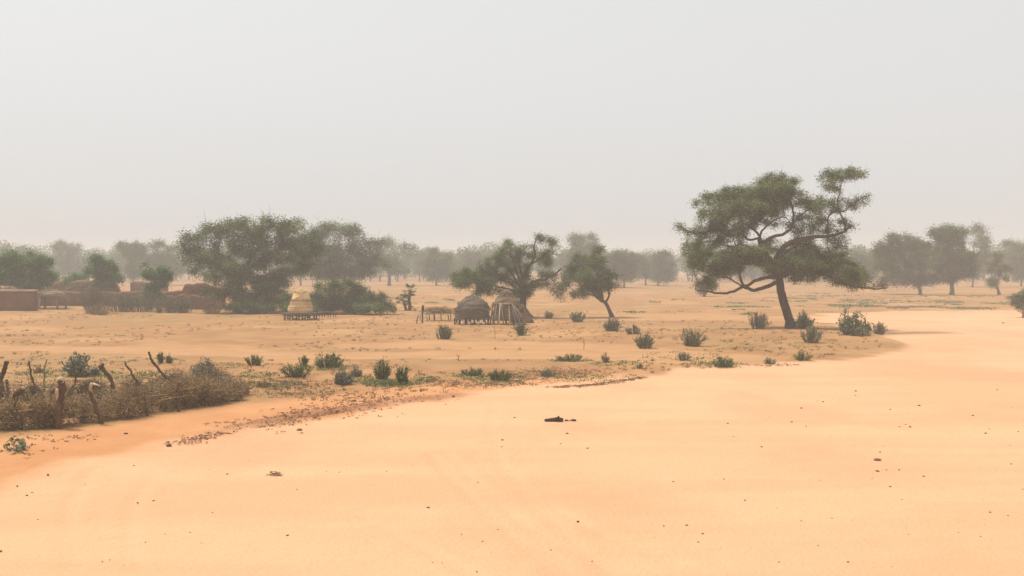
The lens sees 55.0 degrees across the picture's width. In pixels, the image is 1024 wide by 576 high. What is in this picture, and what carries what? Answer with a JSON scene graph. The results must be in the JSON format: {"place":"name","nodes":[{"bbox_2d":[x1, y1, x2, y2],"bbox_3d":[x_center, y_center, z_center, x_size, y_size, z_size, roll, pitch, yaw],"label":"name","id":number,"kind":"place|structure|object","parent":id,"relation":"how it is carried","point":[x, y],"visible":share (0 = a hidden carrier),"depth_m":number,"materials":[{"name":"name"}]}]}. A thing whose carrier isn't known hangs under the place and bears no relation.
{"place":"outdoors","nodes":[
{"label":"outdoors","id":0,"kind":"place"},
{"bbox_2d":[0,310,1023,575],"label":"sand track","id":1,"kind":"structure","parent":0,"point":[504,484],"depth_m":15.66,"materials":[{"name":"beige sand"}]},
{"bbox_2d":[0,362,798,458],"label":"ground litter","id":2,"kind":"object","parent":1,"relation":"on","point":[476,383],"visible":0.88,"depth_m":25.98,"materials":[{"name":"brown plant"}]},
{"bbox_2d":[544,416,563,421],"bbox_3d":[0.943,2.925,22.058,0.425,0.139,0.118,0,1,7],"label":"dark log","id":3,"kind":"object","parent":1,"relation":"on","point":[557,419],"visible":1,"depth_m":22.03,"materials":[{"name":"brown wood"}]},
{"bbox_2d":[1005,288,1023,317],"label":"bushy sapling","id":4,"kind":"object","parent":1,"relation":"on","point":[1018,298],"visible":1,"depth_m":66.17,"materials":[{"name":"green plant"}]},
{"bbox_2d":[0,269,1023,492],"bbox_3d":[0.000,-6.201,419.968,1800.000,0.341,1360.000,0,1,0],"label":"ground","id":5,"kind":"structure","parent":0,"point":[237,342],"depth_m":43.04,"materials":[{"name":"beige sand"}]},
{"bbox_2d":[0,361,8,398],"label":"wooden stake","id":6,"kind":"object","parent":5,"relation":"on","point":[4,369],"visible":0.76,"depth_m":25.20,"materials":[{"name":"brown wood"}]},
{"bbox_2d":[3,437,29,452],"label":"leafy shrub","id":7,"kind":"object","parent":5,"relation":"on","point":[22,446],"visible":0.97,"depth_m":18.11,"materials":[{"name":"green plant"}]},
{"bbox_2d":[12,386,24,407],"bbox_3d":[-10.370,2.597,20.598,0.374,1.095,0.190,0,1,0],"label":"wooden stake","id":8,"kind":"object","parent":5,"relation":"on","point":[19,391],"visible":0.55,"depth_m":20.54,"materials":[{"name":"brown wood"}]},
{"bbox_2d":[0,289,37,310],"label":"mud wall","id":9,"kind":"structure","parent":5,"relation":"on","point":[18,300],"depth_m":74.34,"materials":[{"name":"brown soil"}]},
{"bbox_2d":[0,246,62,291],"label":"neem tree","id":10,"kind":"object","parent":5,"relation":"on","point":[15,267],"visible":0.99,"depth_m":77.50,"materials":[{"name":"green plant"}]},
{"bbox_2d":[38,288,68,309],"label":"straw shelter","id":11,"kind":"object","parent":5,"relation":"on","point":[51,293],"visible":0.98,"depth_m":76.49,"materials":[{"name":"brown wood"}]},
{"bbox_2d":[48,281,67,290],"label":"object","id":12,"kind":"structure","parent":5,"relation":"on","point":[59,285],"depth_m":91.85,"materials":[{"name":"brown wood"}]},
{"bbox_2d":[52,376,66,428],"bbox_3d":[-9.469,2.507,20.594,0.289,1.334,0.224,-1,2,-39],"label":"wooden stake","id":13,"kind":"object","parent":5,"relation":"on","point":[60,391],"visible":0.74,"depth_m":20.53,"materials":[{"name":"brown wood"}]},
{"bbox_2d":[48,239,84,278],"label":"savanna tree","id":14,"kind":"object","parent":5,"relation":"on","point":[70,250],"visible":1,"depth_m":206.90,"materials":[{"name":"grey plant"}]},
{"bbox_2d":[61,280,89,291],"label":"straw hut","id":15,"kind":"object","parent":5,"relation":"on","point":[73,286],"visible":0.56,"depth_m":87.02,"materials":[{"name":"brown wicker"}]},
{"bbox_2d":[61,269,92,284],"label":"neem tree","id":16,"kind":"object","parent":5,"relation":"on","point":[74,276],"visible":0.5,"depth_m":91.71,"materials":[{"name":"green plant"}]},
{"bbox_2d":[61,352,99,376],"bbox_3d":[-13.307,2.375,30.332,1.254,0.799,0.818,0,1,0],"label":"shrub","id":17,"kind":"object","parent":5,"relation":"on","point":[80,368],"visible":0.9,"depth_m":30.26,"materials":[{"name":"green plant"}]},
{"bbox_2d":[88,383,103,423],"bbox_3d":[-8.963,2.568,21.183,0.313,1.088,0.244,0,1,0],"label":"wooden stake","id":18,"kind":"object","parent":5,"relation":"on","point":[95,405],"visible":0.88,"depth_m":21.14,"materials":[{"name":"brown wood"}]},
{"bbox_2d":[86,300,109,314],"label":"bush","id":19,"kind":"object","parent":5,"relation":"on","point":[98,310],"visible":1,"depth_m":68.85,"materials":[{"name":"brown plant"}]},
{"bbox_2d":[76,276,120,313],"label":"bush","id":20,"kind":"object","parent":5,"relation":"on","point":[93,296],"visible":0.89,"depth_m":70.55,"materials":[{"name":"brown plant"}]},
{"bbox_2d":[38,291,166,306],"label":"mud wall","id":21,"kind":"structure","parent":5,"relation":"on","point":[72,299],"depth_m":82.85,"materials":[{"name":"brown soil"}]},
{"bbox_2d":[84,280,120,291],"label":"straw hut","id":22,"kind":"object","parent":5,"relation":"on","point":[115,288],"visible":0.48,"depth_m":86.09,"materials":[{"name":"brown wicker"}]},
{"bbox_2d":[79,252,129,288],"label":"neem tree","id":23,"kind":"object","parent":5,"relation":"on","point":[102,268],"visible":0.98,"depth_m":85.45,"materials":[{"name":"green plant"}]},
{"bbox_2d":[97,363,115,397],"bbox_3d":[-10.411,2.463,25.258,0.450,1.077,0.193,0,1,0],"label":"wooden stake","id":24,"kind":"object","parent":5,"relation":"on","point":[107,374],"visible":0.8,"depth_m":25.23,"materials":[{"name":"brown wood"}]},
{"bbox_2d":[103,287,136,311],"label":"bush","id":25,"kind":"object","parent":5,"relation":"on","point":[122,304],"visible":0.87,"depth_m":72.48,"materials":[{"name":"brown plant"}]},
{"bbox_2d":[0,369,254,432],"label":"brush fence","id":26,"kind":"object","parent":5,"relation":"on","point":[190,393],"visible":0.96,"depth_m":21.88,"materials":[{"name":"brown plant"}]},
{"bbox_2d":[0,365,257,401],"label":"brush fence","id":27,"kind":"object","parent":5,"relation":"on","point":[81,387],"visible":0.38,"depth_m":25.40,"materials":[{"name":"brown plant"}]},
{"bbox_2d":[114,238,150,281],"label":"savanna tree","id":28,"kind":"object","parent":5,"relation":"on","point":[132,251],"visible":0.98,"depth_m":167.33,"materials":[{"name":"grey plant"}]},
{"bbox_2d":[124,288,158,311],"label":"bush","id":29,"kind":"object","parent":5,"relation":"on","point":[140,305],"visible":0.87,"depth_m":72.68,"materials":[{"name":"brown plant"}]},
{"bbox_2d":[130,281,167,291],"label":"mud wall","id":30,"kind":"structure","parent":5,"relation":"on","point":[135,285],"depth_m":96.83,"materials":[{"name":"brown soil"}]},
{"bbox_2d":[67,372,240,409],"bbox_3d":[-8.706,2.555,24.575,1.700,0.861,5.476,1,2,39],"label":"brush heap","id":31,"kind":"object","parent":5,"relation":"on","point":[103,390],"visible":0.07,"depth_m":23.84,"materials":[{"name":"brown plant"}]},
{"bbox_2d":[136,260,177,308],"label":"tree","id":32,"kind":"object","parent":5,"relation":"on","point":[162,276],"visible":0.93,"depth_m":75.95,"materials":[{"name":"green plant"}]},
{"bbox_2d":[148,352,173,381],"bbox_3d":[-9.002,2.318,25.237,0.670,1.374,0.132,0,1,0],"label":"wooden stake","id":33,"kind":"object","parent":5,"relation":"on","point":[158,368],"visible":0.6,"depth_m":25.18,"materials":[{"name":"brown wood"}]},
{"bbox_2d":[145,293,185,312],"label":"bush","id":34,"kind":"object","parent":5,"relation":"on","point":[168,306],"visible":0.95,"depth_m":71.43,"materials":[{"name":"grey plant"}]},
{"bbox_2d":[143,237,188,277],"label":"savanna tree","id":35,"kind":"object","parent":5,"relation":"on","point":[163,258],"visible":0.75,"depth_m":171.71,"materials":[{"name":"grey plant"}]},
{"bbox_2d":[173,297,194,312],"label":"bush","id":36,"kind":"object","parent":5,"relation":"on","point":[184,308],"visible":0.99,"depth_m":71.49,"materials":[{"name":"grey plant"}]},
{"bbox_2d":[167,294,221,309],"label":"mud wall","id":37,"kind":"structure","parent":5,"relation":"on","point":[196,303],"depth_m":77.38,"materials":[{"name":"brown soil"}]},
{"bbox_2d":[164,283,225,306],"bbox_3d":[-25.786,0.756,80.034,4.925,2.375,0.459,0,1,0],"label":"shelter","id":38,"kind":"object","parent":5,"relation":"on","point":[188,289],"depth_m":79.84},
{"bbox_2d":[189,356,220,374],"bbox_3d":[-8.758,2.364,28.135,1.152,0.884,0.772,1,2,42],"label":"shrub","id":39,"kind":"object","parent":5,"relation":"on","point":[200,365],"visible":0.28,"depth_m":28.19,"materials":[{"name":"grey plant"}]},
{"bbox_2d":[201,301,221,313],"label":"bush","id":40,"kind":"object","parent":5,"relation":"on","point":[214,310],"visible":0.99,"depth_m":70.66,"materials":[{"name":"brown plant"}]},
{"bbox_2d":[172,207,332,312],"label":"acacia tree","id":41,"kind":"object","parent":5,"relation":"on","point":[228,266],"visible":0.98,"depth_m":72.44,"materials":[{"name":"green plant"}]},
{"bbox_2d":[242,354,263,365],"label":"weed","id":42,"kind":"object","parent":5,"relation":"on","point":[257,362],"visible":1,"depth_m":33.77,"materials":[{"name":"green plant"}]},
{"bbox_2d":[221,280,289,313],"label":"thicket","id":43,"kind":"object","parent":5,"relation":"on","point":[266,304],"visible":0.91,"depth_m":71.19,"materials":[{"name":"green plant"}]},
{"bbox_2d":[279,362,311,377],"bbox_3d":[-6.648,2.533,30.210,1.000,0.506,0.673,0,1,0],"label":"weed","id":44,"kind":"object","parent":5,"relation":"on","point":[295,373],"visible":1,"depth_m":30.12,"materials":[{"name":"green plant"}]},
{"bbox_2d":[273,289,326,315],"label":"thicket","id":45,"kind":"object","parent":5,"relation":"on","point":[286,297],"visible":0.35,"depth_m":68.60,"materials":[{"name":"green plant"}]},
{"bbox_2d":[283,288,317,320],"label":"straw granary","id":46,"kind":"structure","parent":5,"relation":"on","point":[301,302],"depth_m":61.98,"materials":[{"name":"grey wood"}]},
{"bbox_2d":[288,215,319,285],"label":"savanna tree","id":47,"kind":"object","parent":5,"relation":"on","point":[293,221],"visible":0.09,"depth_m":167.65,"materials":[{"name":"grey plant"}]},
{"bbox_2d":[314,351,344,367],"bbox_3d":[-6.181,2.421,33.270,1.045,0.629,1.018,0,1,-12],"label":"weed","id":48,"kind":"object","parent":5,"relation":"on","point":[333,362],"visible":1,"depth_m":33.07,"materials":[{"name":"green plant"}]},
{"bbox_2d":[285,215,393,295],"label":"acacia tree","id":49,"kind":"object","parent":5,"relation":"on","point":[325,268],"visible":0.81,"depth_m":105.00,"materials":[{"name":"green plant"}]},
{"bbox_2d":[332,365,356,384],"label":"weed","id":50,"kind":"object","parent":5,"relation":"on","point":[342,378],"visible":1,"depth_m":28.52,"materials":[{"name":"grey plant"}]},
{"bbox_2d":[307,274,399,314],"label":"thicket","id":51,"kind":"object","parent":5,"relation":"on","point":[355,303],"visible":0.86,"depth_m":69.51,"materials":[{"name":"green plant"}]},
{"bbox_2d":[350,365,363,376],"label":"weed","id":52,"kind":"object","parent":5,"relation":"on","point":[357,372],"visible":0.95,"depth_m":30.56,"materials":[{"name":"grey plant"}]},
{"bbox_2d":[373,356,392,379],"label":"weed","id":53,"kind":"object","parent":5,"relation":"on","point":[382,374],"visible":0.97,"depth_m":29.83,"materials":[{"name":"green plant"}]},
{"bbox_2d":[373,378,408,385],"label":"weed","id":54,"kind":"object","parent":5,"relation":"on","point":[391,382],"visible":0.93,"depth_m":28.50,"materials":[{"name":"green plant"}]},
{"bbox_2d":[372,235,423,285],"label":"savanna tree","id":55,"kind":"object","parent":5,"relation":"on","point":[403,250],"visible":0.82,"depth_m":167.78,"materials":[{"name":"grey plant"}]},
{"bbox_2d":[394,365,409,383],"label":"weed","id":56,"kind":"object","parent":5,"relation":"on","point":[401,376],"visible":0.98,"depth_m":28.70,"materials":[{"name":"green plant"}]},
{"bbox_2d":[395,284,417,310],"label":"fan palm","id":57,"kind":"object","parent":5,"relation":"on","point":[405,302],"visible":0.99,"depth_m":75.62,"materials":[{"name":"green plant"}]},
{"bbox_2d":[14,338,811,389],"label":"creeping weeds","id":58,"kind":"object","parent":5,"relation":"on","point":[371,379],"visible":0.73,"depth_m":30.57,"materials":[{"name":"green plant"}]},
{"bbox_2d":[408,249,425,280],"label":"savanna tree","id":59,"kind":"object","parent":5,"relation":"on","point":[418,260],"visible":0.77,"depth_m":214.27,"materials":[{"name":"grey plant"}]},
{"bbox_2d":[417,244,458,285],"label":"savanna tree","id":60,"kind":"object","parent":5,"relation":"on","point":[434,272],"visible":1,"depth_m":167.27,"materials":[{"name":"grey plant"}]},
{"bbox_2d":[426,312,453,320],"bbox_3d":[-4.302,1.836,61.841,2.254,0.637,0.645,0,1,0],"label":"pole rack","id":61,"kind":"object","parent":5,"relation":"on","point":[440,315],"visible":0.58,"depth_m":61.80,"materials":[{"name":"brown wood"}]},
{"bbox_2d":[416,304,454,315],"bbox_3d":[-4.492,1.405,61.795,3.331,0.847,1.695,0,1,0],"label":"brush heap","id":62,"kind":"object","parent":61,"relation":"on","point":[429,310],"visible":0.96,"depth_m":61.63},
{"bbox_2d":[435,325,454,338],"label":"shrub","id":63,"kind":"object","parent":5,"relation":"on","point":[446,333],"visible":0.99,"depth_m":46.30,"materials":[{"name":"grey plant"}]},
{"bbox_2d":[460,366,483,375],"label":"weed","id":64,"kind":"object","parent":5,"relation":"on","point":[478,372],"visible":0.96,"depth_m":31.03,"materials":[{"name":"green plant"}]},
{"bbox_2d":[453,294,491,324],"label":"straw granary","id":65,"kind":"structure","parent":5,"relation":"on","point":[471,307],"depth_m":57.06,"materials":[{"name":"grey wood"}]},
{"bbox_2d":[449,248,496,283],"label":"savanna tree","id":66,"kind":"object","parent":5,"relation":"on","point":[467,255],"visible":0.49,"depth_m":185.10,"materials":[{"name":"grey plant"}]},
{"bbox_2d":[486,368,512,380],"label":"weed","id":67,"kind":"object","parent":5,"relation":"on","point":[496,375],"visible":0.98,"depth_m":29.50,"materials":[{"name":"green plant"}]},
{"bbox_2d":[444,231,570,317],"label":"acacia tree","id":68,"kind":"object","parent":5,"relation":"on","point":[488,283],"visible":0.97,"depth_m":65.21,"materials":[{"name":"green plant"}]},
{"bbox_2d":[489,289,526,324],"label":"straw granary","id":69,"kind":"structure","parent":5,"relation":"on","point":[506,304],"depth_m":57.14,"materials":[{"name":"grey wood"}]},
{"bbox_2d":[0,238,1018,281],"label":"distant woodland","id":70,"kind":"object","parent":5,"relation":"on","point":[78,263],"visible":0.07,"depth_m":219.74,"materials":[{"name":"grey plant"}]},
{"bbox_2d":[510,321,528,335],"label":"shrub","id":71,"kind":"object","parent":5,"relation":"on","point":[520,330],"visible":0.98,"depth_m":48.37,"materials":[{"name":"green plant"}]},
{"bbox_2d":[510,304,533,322],"bbox_3d":[0.524,1.560,59.524,1.738,1.170,1.424,0,1,0],"label":"straw heap","id":72,"kind":"object","parent":5,"relation":"on","point":[525,314],"visible":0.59,"depth_m":59.18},
{"bbox_2d":[533,249,559,281],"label":"savanna tree","id":73,"kind":"object","parent":5,"relation":"on","point":[545,268],"visible":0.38,"depth_m":185.23,"materials":[{"name":"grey plant"}]},
{"bbox_2d":[538,369,555,376],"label":"weed","id":74,"kind":"object","parent":5,"relation":"on","point":[547,373],"visible":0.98,"depth_m":30.70,"materials":[{"name":"green plant"}]},
{"bbox_2d":[556,248,569,281],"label":"savanna tree","id":75,"kind":"object","parent":5,"relation":"on","point":[563,254],"visible":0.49,"depth_m":205.96,"materials":[{"name":"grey plant"}]},
{"bbox_2d":[555,353,585,361],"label":"weed","id":76,"kind":"object","parent":5,"relation":"on","point":[573,357],"visible":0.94,"depth_m":35.31,"materials":[{"name":"green plant"}]},
{"bbox_2d":[568,310,584,321],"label":"shrub","id":77,"kind":"object","parent":5,"relation":"on","point":[576,318],"visible":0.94,"depth_m":60.33,"materials":[{"name":"green plant"}]},
{"bbox_2d":[564,229,604,276],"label":"savanna tree","id":78,"kind":"object","parent":5,"relation":"on","point":[578,249],"visible":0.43,"depth_m":173.26,"materials":[{"name":"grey plant"}]},
{"bbox_2d":[555,244,623,316],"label":"acacia tree","id":79,"kind":"object","parent":5,"relation":"on","point":[580,272],"visible":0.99,"depth_m":66.14,"materials":[{"name":"green plant"}]},
{"bbox_2d":[602,317,623,330],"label":"shrub","id":80,"kind":"object","parent":5,"relation":"on","point":[614,326],"visible":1,"depth_m":50.63,"materials":[{"name":"green plant"}]},
{"bbox_2d":[593,245,643,287],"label":"savanna tree","id":81,"kind":"object","parent":5,"relation":"on","point":[627,260],"visible":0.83,"depth_m":152.68,"materials":[{"name":"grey plant"}]},
{"bbox_2d":[624,324,641,333],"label":"shrub","id":82,"kind":"object","parent":5,"relation":"on","point":[634,330],"visible":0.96,"depth_m":47.94,"materials":[{"name":"green plant"}]},
{"bbox_2d":[633,249,652,284],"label":"savanna tree","id":83,"kind":"object","parent":5,"relation":"on","point":[644,272],"visible":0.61,"depth_m":173.00,"materials":[{"name":"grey plant"}]},
{"bbox_2d":[633,331,654,348],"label":"shrub","id":84,"kind":"object","parent":5,"relation":"on","point":[645,341],"visible":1,"depth_m":40.65,"materials":[{"name":"green plant"}]},
{"bbox_2d":[646,246,678,285],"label":"savanna tree","id":85,"kind":"object","parent":5,"relation":"on","point":[662,268],"visible":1,"depth_m":167.09,"materials":[{"name":"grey plant"}]},
{"bbox_2d":[676,352,690,360],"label":"weed","id":86,"kind":"object","parent":5,"relation":"on","point":[682,358],"visible":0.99,"depth_m":35.31,"materials":[{"name":"green plant"}]},
{"bbox_2d":[676,254,706,279],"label":"savanna tree","id":87,"kind":"object","parent":5,"relation":"on","point":[680,259],"visible":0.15,"depth_m":215.15,"materials":[{"name":"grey plant"}]},
{"bbox_2d":[679,327,708,346],"bbox_3d":[7.622,2.059,41.285,1.198,0.863,0.731,1,1,26],"label":"shrub","id":88,"kind":"object","parent":5,"relation":"on","point":[689,341],"visible":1,"depth_m":41.26,"materials":[{"name":"green plant"}]},
{"bbox_2d":[393,288,1017,314],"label":"ground cover","id":89,"kind":"object","parent":5,"relation":"on","point":[955,302],"visible":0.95,"depth_m":88.95,"materials":[{"name":"green plant"}]},
{"bbox_2d":[691,278,719,296],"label":"savanna tree","id":90,"kind":"object","parent":5,"relation":"on","point":[703,292],"visible":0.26,"depth_m":109.62,"materials":[{"name":"green plant"}]},
{"bbox_2d":[712,355,733,367],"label":"weed","id":91,"kind":"object","parent":5,"relation":"on","point":[720,362],"visible":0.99,"depth_m":33.74,"materials":[{"name":"green plant"}]},
{"bbox_2d":[737,265,760,281],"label":"savanna tree","id":92,"kind":"object","parent":5,"relation":"on","point":[750,273],"visible":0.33,"depth_m":191.63,"materials":[{"name":"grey plant"}]},
{"bbox_2d":[747,311,772,328],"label":"shrub","id":93,"kind":"object","parent":5,"relation":"on","point":[762,322],"visible":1,"depth_m":50.56,"materials":[{"name":"green plant"}]},
{"bbox_2d":[670,164,892,328],"bbox_3d":[14.202,-2.173,53.256,11.766,9.259,6.784,0,1,0],"label":"acacia tree","id":94,"kind":"object","parent":5,"relation":"on","point":[795,264],"visible":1,"depth_m":52.62,"materials":[{"name":"green plant"}]},
{"bbox_2d":[793,351,813,360],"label":"weed","id":95,"kind":"object","parent":5,"relation":"on","point":[800,355],"visible":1,"depth_m":35.80,"materials":[{"name":"green plant"}]},
{"bbox_2d":[791,310,818,328],"bbox_3d":[15.349,1.649,51.679,1.397,1.104,1.214,0,1,0],"label":"shrub","id":96,"kind":"object","parent":5,"relation":"on","point":[802,322],"visible":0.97,"depth_m":51.55,"materials":[{"name":"green plant"}]},
{"bbox_2d":[800,324,822,342],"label":"shrub","id":97,"kind":"object","parent":5,"relation":"on","point":[812,335],"visible":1,"depth_m":42.64,"materials":[{"name":"green plant"}]},
{"bbox_2d":[836,304,855,334],"bbox_3d":[15.603,1.462,45.890,0.821,1.553,1.085,0,1,0],"label":"shrub","id":98,"kind":"object","parent":5,"relation":"on","point":[842,324],"visible":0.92,"depth_m":46.03,"materials":[{"name":"green plant"}]},
{"bbox_2d":[838,310,872,335],"bbox_3d":[16.019,1.600,45.883,1.524,1.297,1.885,0,1,0],"label":"shrub","id":99,"kind":"object","parent":5,"relation":"on","point":[858,330],"visible":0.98,"depth_m":45.72,"materials":[{"name":"green plant"}]},
{"bbox_2d":[847,249,880,286],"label":"savanna tree","id":100,"kind":"object","parent":5,"relation":"on","point":[866,259],"visible":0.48,"depth_m":157.79,"materials":[{"name":"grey plant"}]},
{"bbox_2d":[872,322,887,334],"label":"shrub","id":101,"kind":"object","parent":5,"relation":"on","point":[879,330],"visible":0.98,"depth_m":48.84,"materials":[{"name":"green plant"}]},
{"bbox_2d":[868,228,939,294],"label":"savanna tree","id":102,"kind":"object","parent":5,"relation":"on","point":[891,253],"visible":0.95,"depth_m":116.46,"materials":[{"name":"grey plant"}]},
{"bbox_2d":[921,221,983,294],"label":"savanna tree","id":103,"kind":"object","parent":5,"relation":"on","point":[948,241],"visible":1,"depth_m":113.77,"materials":[{"name":"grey plant"}]},
{"bbox_2d":[959,218,995,286],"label":"savanna tree","id":104,"kind":"object","parent":5,"relation":"on","point":[982,244],"visible":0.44,"depth_m":157.65,"materials":[{"name":"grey plant"}]},
{"bbox_2d":[982,250,1015,294],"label":"savanna tree","id":105,"kind":"object","parent":5,"relation":"on","point":[993,282],"visible":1,"depth_m":116.84,"materials":[{"name":"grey plant"}]},
{"bbox_2d":[995,239,1018,281],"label":"savanna tree","id":106,"kind":"object","parent":5,"relation":"on","point":[1007,250],"visible":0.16,"depth_m":206.43,"materials":[{"name":"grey plant"}]},
{"bbox_2d":[998,235,1023,285],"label":"savanna tree","id":107,"kind":"object","parent":5,"relation":"on","point":[1017,256],"visible":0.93,"depth_m":162.37,"materials":[{"name":"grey plant"}]},
{"bbox_2d":[0,0,1023,268],"label":"sky","id":108,"kind":"structure","parent":0,"point":[451,125],"materials":[{"name":"white"}]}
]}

